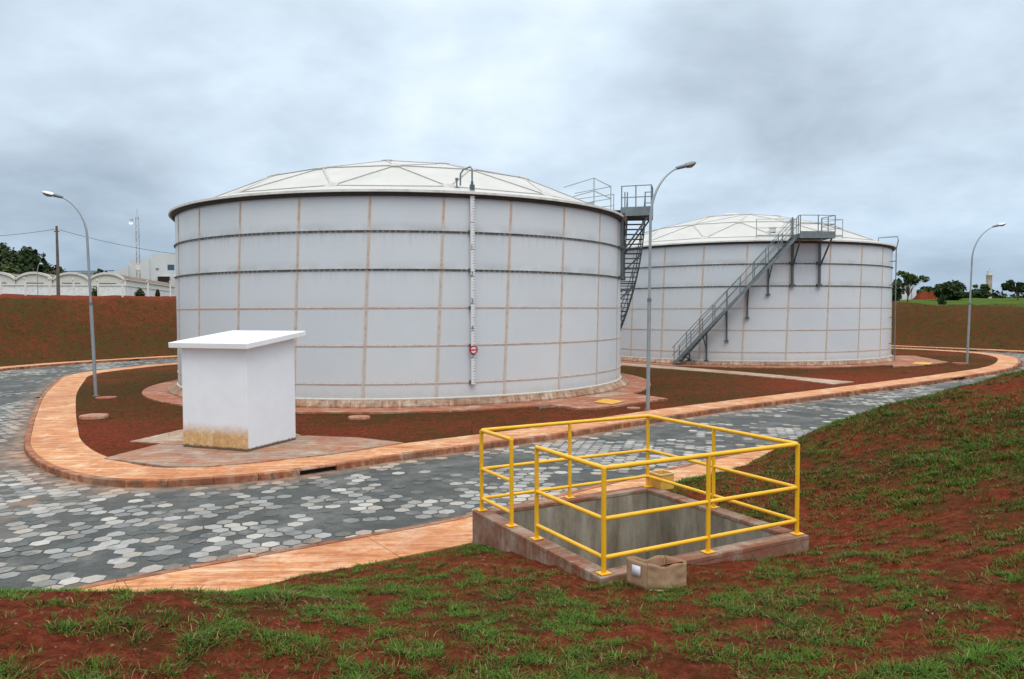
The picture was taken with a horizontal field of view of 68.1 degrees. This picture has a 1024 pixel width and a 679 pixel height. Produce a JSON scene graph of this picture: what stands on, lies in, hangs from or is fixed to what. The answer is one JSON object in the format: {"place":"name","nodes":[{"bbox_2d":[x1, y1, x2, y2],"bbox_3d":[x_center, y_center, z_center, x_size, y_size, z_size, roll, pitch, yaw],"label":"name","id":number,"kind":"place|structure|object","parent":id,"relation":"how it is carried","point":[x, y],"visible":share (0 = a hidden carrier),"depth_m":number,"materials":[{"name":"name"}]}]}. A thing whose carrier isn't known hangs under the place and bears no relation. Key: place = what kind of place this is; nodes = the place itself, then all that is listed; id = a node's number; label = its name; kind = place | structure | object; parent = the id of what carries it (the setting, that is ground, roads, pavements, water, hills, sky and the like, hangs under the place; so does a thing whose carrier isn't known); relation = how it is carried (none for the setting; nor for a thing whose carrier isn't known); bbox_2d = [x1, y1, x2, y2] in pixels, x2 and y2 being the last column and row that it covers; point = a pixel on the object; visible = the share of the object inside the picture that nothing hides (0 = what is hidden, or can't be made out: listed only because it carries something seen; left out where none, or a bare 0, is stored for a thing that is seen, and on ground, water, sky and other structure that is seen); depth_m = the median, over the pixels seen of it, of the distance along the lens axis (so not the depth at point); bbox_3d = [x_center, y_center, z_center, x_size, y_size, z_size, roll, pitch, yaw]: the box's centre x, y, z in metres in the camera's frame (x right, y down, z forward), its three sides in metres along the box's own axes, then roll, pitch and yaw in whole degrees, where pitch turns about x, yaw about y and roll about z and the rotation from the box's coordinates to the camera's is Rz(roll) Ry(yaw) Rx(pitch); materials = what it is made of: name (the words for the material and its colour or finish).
{"place":"outdoors","nodes":[
{"label":"outdoors","id":0,"kind":"place"},
{"bbox_2d":[130,429,300,443],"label":"pavement","id":1,"kind":"structure","parent":0,"point":[177,435],"depth_m":21.00,"materials":[{"name":"concrete"}]},
{"bbox_2d":[104,436,402,467],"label":"pavement","id":2,"kind":"structure","parent":0,"point":[172,454],"depth_m":18.75,"materials":[{"name":"concrete"}]},
{"bbox_2d":[168,330,305,451],"bbox_3d":[-7.200,1.282,20.061,2.501,2.977,2.353,1,2,21],"label":"utility hut","id":3,"kind":"object","parent":2,"relation":"on","point":[238,389],"visible":1,"depth_m":19.30,"materials":[{"name":"white paint"}]},
{"bbox_2d":[142,373,650,413],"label":"pavement","id":4,"kind":"structure","parent":0,"point":[159,392],"depth_m":27.62,"materials":[{"name":"beige concrete"}]},
{"bbox_2d":[168,159,628,407],"bbox_3d":[-5.266,-3.246,37.985,22.040,10.900,22.040,-1,2,-8],"label":"storage tank","id":5,"kind":"object","parent":4,"relation":"on","point":[359,274],"visible":0.91,"depth_m":28.27,"materials":[{"name":"metal"}]},
{"bbox_2d":[460,166,477,384],"bbox_3d":[-1.678,-2.357,28.106,0.809,8.072,0.288,1,3,36],"label":"level gauge","id":6,"kind":"object","parent":5,"relation":"attached to","point":[473,349],"visible":1,"depth_m":27.97,"materials":[{"name":"metal"}]},
{"bbox_2d":[564,178,613,209],"bbox_3d":[3.635,-6.500,35.824,2.191,1.220,6.142,0,2,11],"label":"roof railing","id":7,"kind":"object","parent":5,"relation":"on","point":[594,196],"visible":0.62,"depth_m":34.35,"materials":[{"name":"metal"}]},
{"bbox_2d":[614,184,652,330],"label":"tank staircase","id":8,"kind":"structure","parent":5,"relation":"attached to","point":[639,213],"depth_m":36.64,"materials":[{"name":"metal"}]},
{"bbox_2d":[0,294,1023,678],"bbox_3d":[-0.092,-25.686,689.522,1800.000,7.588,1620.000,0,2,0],"label":"ground","id":9,"kind":"structure","parent":0,"point":[68,336],"depth_m":8.32,"materials":[{"name":"red soil"}]},
{"bbox_2d":[0,278,1,293],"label":"fence post","id":10,"kind":"object","parent":9,"relation":"on","point":[0,286],"visible":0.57,"depth_m":60.15,"materials":[{"name":"white paint"}]},
{"bbox_2d":[0,261,22,273],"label":"tree","id":11,"kind":"object","parent":9,"relation":"on","point":[5,268],"visible":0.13,"depth_m":138.98,"materials":[{"name":"green plant"}]},
{"bbox_2d":[0,242,36,273],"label":"tree","id":12,"kind":"object","parent":9,"relation":"on","point":[13,257],"visible":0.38,"depth_m":148.67,"materials":[{"name":"green plant"}]},
{"bbox_2d":[23,278,26,294],"bbox_3d":[-39.430,-4.266,61.307,0.110,1.480,0.244,0,2,0],"label":"fence post","id":13,"kind":"object","parent":9,"relation":"on","point":[25,291],"visible":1,"depth_m":61.33,"materials":[{"name":"white paint"}]},
{"bbox_2d":[17,246,55,274],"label":"tree","id":14,"kind":"object","parent":9,"relation":"on","point":[33,257],"visible":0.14,"depth_m":156.99,"materials":[{"name":"green plant"}]},
{"bbox_2d":[37,263,42,293],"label":"street lamp","id":15,"kind":"object","parent":9,"relation":"on","point":[37,277],"visible":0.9,"depth_m":111.69,"materials":[{"name":"metal"}]},
{"bbox_2d":[48,278,50,295],"bbox_3d":[-38.432,-4.342,62.905,0.110,1.480,0.244,0,2,0],"label":"fence post","id":16,"kind":"object","parent":9,"relation":"on","point":[49,287],"visible":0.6,"depth_m":62.95,"materials":[{"name":"white paint"}]},
{"bbox_2d":[46,264,66,273],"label":"tree","id":17,"kind":"object","parent":9,"relation":"on","point":[52,269],"visible":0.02,"depth_m":164.83,"materials":[{"name":"green plant"}]},
{"bbox_2d":[54,226,59,294],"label":"utility pole","id":18,"kind":"object","parent":9,"relation":"on","point":[56,229],"visible":0.91,"depth_m":75.68,"materials":[{"name":"brown wood"}]},
{"bbox_2d":[1,229,173,253],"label":"power line","id":19,"kind":"object","parent":18,"relation":"attached to","point":[84,236],"visible":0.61,"depth_m":77.18,"materials":[{"name":"metal"}]},
{"bbox_2d":[42,191,98,396],"bbox_3d":[-18.524,-1.898,31.800,2.175,8.630,0.310,0,2,0],"label":"street lamp","id":20,"kind":"object","parent":9,"relation":"on","point":[48,194],"visible":1,"depth_m":31.77,"materials":[{"name":"metal"}]},
{"bbox_2d":[72,279,74,295],"bbox_3d":[-37.359,-4.445,64.502,0.110,1.480,0.244,0,2,0],"label":"fence post","id":21,"kind":"object","parent":9,"relation":"on","point":[73,287],"visible":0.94,"depth_m":64.55,"materials":[{"name":"white paint"}]},
{"bbox_2d":[0,272,174,295],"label":"warehouse","id":22,"kind":"structure","parent":9,"relation":"on","point":[109,283],"depth_m":128.18,"materials":[{"name":"paint"}]},
{"bbox_2d":[67,270,113,274],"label":"blue roofed shed","id":23,"kind":"structure","parent":9,"relation":"on","point":[84,271],"depth_m":224.40,"materials":[{"name":"blue metal"}]},
{"bbox_2d":[79,413,108,419],"bbox_3d":[-13.971,2.625,25.324,0.880,0.230,0.880,-1,2,-20],"label":"manhole cover","id":24,"kind":"object","parent":9,"relation":"on","point":[96,416],"visible":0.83,"depth_m":25.09,"materials":[{"name":"concrete"}]},
{"bbox_2d":[92,286,99,295],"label":"bush","id":25,"kind":"object","parent":9,"relation":"on","point":[94,291],"visible":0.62,"depth_m":73.69,"materials":[{"name":"green plant"}]},
{"bbox_2d":[96,280,98,295],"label":"fence post","id":26,"kind":"object","parent":9,"relation":"on","point":[97,287],"visible":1,"depth_m":65.74,"materials":[{"name":"white paint"}]},
{"bbox_2d":[94,268,106,274],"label":"tree","id":27,"kind":"object","parent":9,"relation":"on","point":[99,270],"visible":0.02,"depth_m":189.19,"materials":[{"name":"green plant"}]},
{"bbox_2d":[95,396,116,398],"bbox_3d":[-16.725,2.446,31.225,0.800,0.170,0.800,-2,3,-35],"label":"manhole cover","id":28,"kind":"object","parent":9,"relation":"on","point":[106,397],"visible":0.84,"depth_m":31.01,"materials":[{"name":"concrete"}]},
{"bbox_2d":[129,217,140,277],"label":"antenna mast","id":29,"kind":"object","parent":9,"relation":"on","point":[131,221],"visible":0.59,"depth_m":188.95,"materials":[{"name":"metal"}]},
{"bbox_2d":[134,288,145,295],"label":"bush","id":30,"kind":"object","parent":9,"relation":"on","point":[140,292],"visible":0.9,"depth_m":75.75,"materials":[{"name":"green plant"}]},
{"bbox_2d":[114,253,175,295],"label":"stepped building","id":31,"kind":"structure","parent":9,"relation":"on","point":[159,267],"depth_m":205.11,"materials":[{"name":"white paint"}]},
{"bbox_2d":[167,265,173,269],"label":"blue window","id":32,"kind":"structure","parent":31,"relation":"in","point":[170,267],"depth_m":203.64,"materials":[{"name":"blue glass"}]},
{"bbox_2d":[146,281,148,295],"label":"fence post","id":33,"kind":"object","parent":9,"relation":"on","point":[147,288],"visible":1,"depth_m":69.33,"materials":[{"name":"white paint"}]},
{"bbox_2d":[348,415,369,419],"bbox_3d":[-5.037,2.622,24.945,0.720,0.200,0.720,-2,3,-39],"label":"manhole cover","id":34,"kind":"object","parent":9,"relation":"on","point":[359,417],"visible":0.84,"depth_m":24.71,"materials":[{"name":"concrete"}]},
{"bbox_2d":[0,369,1023,678],"bbox_3d":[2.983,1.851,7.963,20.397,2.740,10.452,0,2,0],"label":"grass","id":35,"kind":"structure","parent":9,"relation":"on","point":[326,590],"depth_m":5.71,"materials":[{"name":"green plant"}]},
{"bbox_2d":[0,346,1023,590],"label":"kerb","id":36,"kind":"structure","parent":9,"relation":"on","point":[354,536],"depth_m":12.28,"materials":[{"name":"concrete"}]},
{"bbox_2d":[2,296,1023,365],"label":"grass","id":37,"kind":"structure","parent":9,"relation":"on","point":[892,324],"depth_m":67.81,"materials":[{"name":"green plant"}]},
{"bbox_2d":[24,348,1020,487],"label":"kerb","id":38,"kind":"structure","parent":9,"relation":"on","point":[36,459],"depth_m":19.34,"materials":[{"name":"orange concrete"}]},
{"bbox_2d":[297,466,338,475],"bbox_3d":[-4.427,2.974,17.213,1.010,0.100,0.125,-2,3,-40],"label":"kerb inlet","id":39,"kind":"object","parent":38,"relation":"in","point":[317,470],"visible":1,"depth_m":17.25,"materials":[{"name":"metal"}]},
{"bbox_2d":[78,349,992,440],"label":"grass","id":40,"kind":"structure","parent":9,"relation":"on","point":[520,410],"depth_m":35.22,"materials":[{"name":"green plant"}]},
{"bbox_2d":[627,407,639,409],"bbox_3d":[4.372,2.518,27.233,0.480,0.170,0.480,2,3,41],"label":"manhole cover","id":41,"kind":"object","parent":9,"relation":"on","point":[633,408],"visible":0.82,"depth_m":27.07,"materials":[{"name":"concrete"}]},
{"bbox_2d":[472,486,808,584],"bbox_3d":[1.547,3.952,9.949,3.090,3.150,3.089,-1,2,-28],"label":"inspection pit","id":42,"kind":"object","parent":9,"relation":"in","point":[492,529],"visible":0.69,"depth_m":10.74,"materials":[{"name":"concrete"}]},
{"bbox_2d":[476,414,803,575],"bbox_3d":[1.540,1.806,9.869,3.020,1.138,3.005,-1,2,-28],"label":"safety railing","id":43,"kind":"object","parent":42,"relation":"on","point":[710,501],"visible":1,"depth_m":9.26,"materials":[{"name":"yellow metal"}]},
{"bbox_2d":[649,469,674,489],"bbox_3d":[2.346,2.199,11.881,0.300,0.245,0.296,-1,2,-28],"label":"yellow box","id":44,"kind":"object","parent":42,"relation":"on","point":[665,474],"visible":0.91,"depth_m":11.79,"materials":[{"name":"paint"}]},
{"bbox_2d":[627,555,686,590],"bbox_3d":[1.471,2.352,7.584,0.582,0.285,0.324,0,2,-6],"label":"cardboard box","id":45,"kind":"object","parent":9,"relation":"on","point":[654,572],"visible":0.94,"depth_m":7.55,"materials":[{"name":"paper"}]},
{"bbox_2d":[644,161,695,410],"bbox_3d":[5.649,-1.945,27.018,2.177,8.901,0.310,-1,2,-25],"label":"street lamp","id":46,"kind":"object","parent":9,"relation":"on","point":[691,164],"visible":1,"depth_m":26.64,"materials":[{"name":"metal"}]},
{"bbox_2d":[892,282,903,301],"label":"tree","id":47,"kind":"object","parent":9,"relation":"on","point":[899,290],"visible":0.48,"depth_m":120.96,"materials":[{"name":"green plant"}]},
{"bbox_2d":[900,285,915,299],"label":"white building","id":48,"kind":"structure","parent":9,"relation":"on","point":[912,295],"depth_m":150.35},
{"bbox_2d":[892,271,929,301],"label":"tree","id":49,"kind":"object","parent":9,"relation":"on","point":[910,279],"visible":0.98,"depth_m":117.44,"materials":[{"name":"green plant"}]},
{"bbox_2d":[916,286,933,294],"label":"tree","id":50,"kind":"object","parent":9,"relation":"on","point":[926,289],"visible":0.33,"depth_m":164.10,"materials":[{"name":"green plant"}]},
{"bbox_2d":[913,291,937,299],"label":"earth mound","id":51,"kind":"object","parent":9,"relation":"on","point":[922,295],"visible":0.71,"depth_m":146.77,"materials":[{"name":"red soil"}]},
{"bbox_2d":[937,294,946,304],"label":"tree","id":52,"kind":"object","parent":9,"relation":"on","point":[941,300],"visible":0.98,"depth_m":91.72,"materials":[{"name":"green plant"}]},
{"bbox_2d":[932,279,966,299],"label":"tree","id":53,"kind":"object","parent":9,"relation":"on","point":[952,290],"visible":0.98,"depth_m":133.55,"materials":[{"name":"green plant"}]},
{"bbox_2d":[952,362,966,364],"bbox_3d":[28.780,1.600,48.733,0.840,0.230,0.840,2,3,43],"label":"manhole cover","id":54,"kind":"object","parent":9,"relation":"on","point":[957,363],"visible":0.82,"depth_m":48.45,"materials":[{"name":"concrete"}]},
{"bbox_2d":[965,288,991,297],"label":"tree","id":55,"kind":"object","parent":9,"relation":"on","point":[979,293],"visible":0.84,"depth_m":166.22,"materials":[{"name":"green plant"}]},
{"bbox_2d":[972,284,991,290],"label":"tree","id":56,"kind":"object","parent":9,"relation":"on","point":[985,287],"visible":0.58,"depth_m":170.96,"materials":[{"name":"green plant"}]},
{"bbox_2d":[966,223,1005,363],"bbox_3d":[30.518,-2.953,48.827,2.465,9.117,0.310,0,2,0],"label":"street lamp","id":57,"kind":"object","parent":9,"relation":"on","point":[969,316],"visible":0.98,"depth_m":48.80,"materials":[{"name":"metal"}]},
{"bbox_2d":[985,268,993,297],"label":"slim tower","id":58,"kind":"structure","parent":9,"relation":"on","point":[989,274],"depth_m":214.04,"materials":[{"name":"paint"}]},
{"bbox_2d":[962,289,1023,298],"bbox_3d":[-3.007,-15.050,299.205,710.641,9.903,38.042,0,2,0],"label":"woodland","id":59,"kind":"object","parent":9,"relation":"on","point":[1001,295],"visible":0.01,"depth_m":287.12,"materials":[{"name":"green plant"}]},
{"bbox_2d":[1001,279,1023,299],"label":"tree","id":60,"kind":"object","parent":9,"relation":"on","point":[1010,286],"visible":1,"depth_m":119.88,"materials":[{"name":"green plant"}]},
{"bbox_2d":[0,348,1023,591],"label":"road","id":61,"kind":"structure","parent":0,"point":[94,563],"depth_m":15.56,"materials":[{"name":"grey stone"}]},
{"bbox_2d":[0,345,1023,591],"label":"pavement","id":62,"kind":"structure","parent":0,"point":[258,571],"depth_m":10.91,"materials":[{"name":"concrete"}]},
{"bbox_2d":[0,0,1023,296],"label":"sky","id":63,"kind":"structure","parent":0,"point":[904,119],"materials":[{"name":"grey"}]},
{"bbox_2d":[5,420,1023,678],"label":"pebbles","id":64,"kind":"object","parent":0,"point":[513,616],"visible":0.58,"depth_m":5.67,"materials":[{"name":"brown stone"}]},
{"bbox_2d":[30,348,1017,478],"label":"pavement","id":65,"kind":"structure","parent":0,"point":[55,439],"depth_m":21.12,"materials":[{"name":"concrete"}]},
{"bbox_2d":[537,392,667,409],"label":"pavement","id":66,"kind":"structure","parent":0,"point":[588,403],"depth_m":28.74,"materials":[{"name":"beige concrete"}]},
{"bbox_2d":[533,405,556,408],"bbox_3d":[1.291,2.469,27.776,1.000,0.080,0.370,-2,3,-38],"label":"manhole cover","id":67,"kind":"object","parent":66,"relation":"in","point":[544,406],"visible":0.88,"depth_m":27.62,"materials":[{"name":"concrete"}]},
{"bbox_2d":[594,399,623,403],"bbox_3d":[3.658,2.353,28.799,1.006,0.012,1.397,1,3,34],"label":"hatch plate","id":68,"kind":"object","parent":66,"relation":"on","point":[608,401],"visible":1,"depth_m":28.72,"materials":[{"name":"yellow metal"}]},
{"bbox_2d":[580,392,626,397],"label":"pavement","id":69,"kind":"structure","parent":0,"point":[605,394],"depth_m":30.94,"materials":[{"name":"concrete"}]},
{"bbox_2d":[620,363,853,384],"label":"pavement","id":70,"kind":"structure","parent":0,"point":[822,381],"depth_m":41.82,"materials":[{"name":"concrete"}]},
{"bbox_2d":[620,355,900,367],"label":"pavement","id":71,"kind":"structure","parent":0,"point":[826,366],"depth_m":47.30,"materials":[{"name":"beige concrete"}]},
{"bbox_2d":[620,213,897,365],"bbox_3d":[17.175,-4.171,57.847,22.040,11.110,22.040,0,2,17],"label":"storage tank","id":72,"kind":"object","parent":71,"relation":"on","point":[842,314],"visible":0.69,"depth_m":48.36,"materials":[{"name":"metal"}]},
{"bbox_2d":[672,215,835,364],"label":"tank staircase","id":73,"kind":"structure","parent":72,"relation":"attached to","point":[823,235],"depth_m":46.94,"materials":[{"name":"metal"}]},
{"bbox_2d":[756,218,842,238],"bbox_3d":[18.058,-7.028,48.623,5.617,1.220,2.338,-1,2,-9],"label":"roof railing","id":74,"kind":"object","parent":72,"relation":"on","point":[793,228],"visible":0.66,"depth_m":47.68,"materials":[{"name":"metal"}]},
{"bbox_2d":[878,236,898,359],"bbox_3d":[25.591,-2.771,51.622,1.282,8.455,0.169,1,2,28],"label":"overflow pipe","id":75,"kind":"object","parent":72,"relation":"attached to","point":[894,343],"visible":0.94,"depth_m":51.36,"materials":[{"name":"metal"}]},
{"bbox_2d":[892,356,947,367],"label":"pavement","id":76,"kind":"structure","parent":0,"point":[905,361],"depth_m":50.69,"materials":[{"name":"beige concrete"}]},
{"bbox_2d":[911,362,931,364],"bbox_3d":[26.473,1.526,48.825,1.060,0.012,2.332,1,3,36],"label":"hatch plate","id":77,"kind":"object","parent":76,"relation":"on","point":[928,363],"visible":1,"depth_m":48.48,"materials":[{"name":"yellow metal"}]}
]}

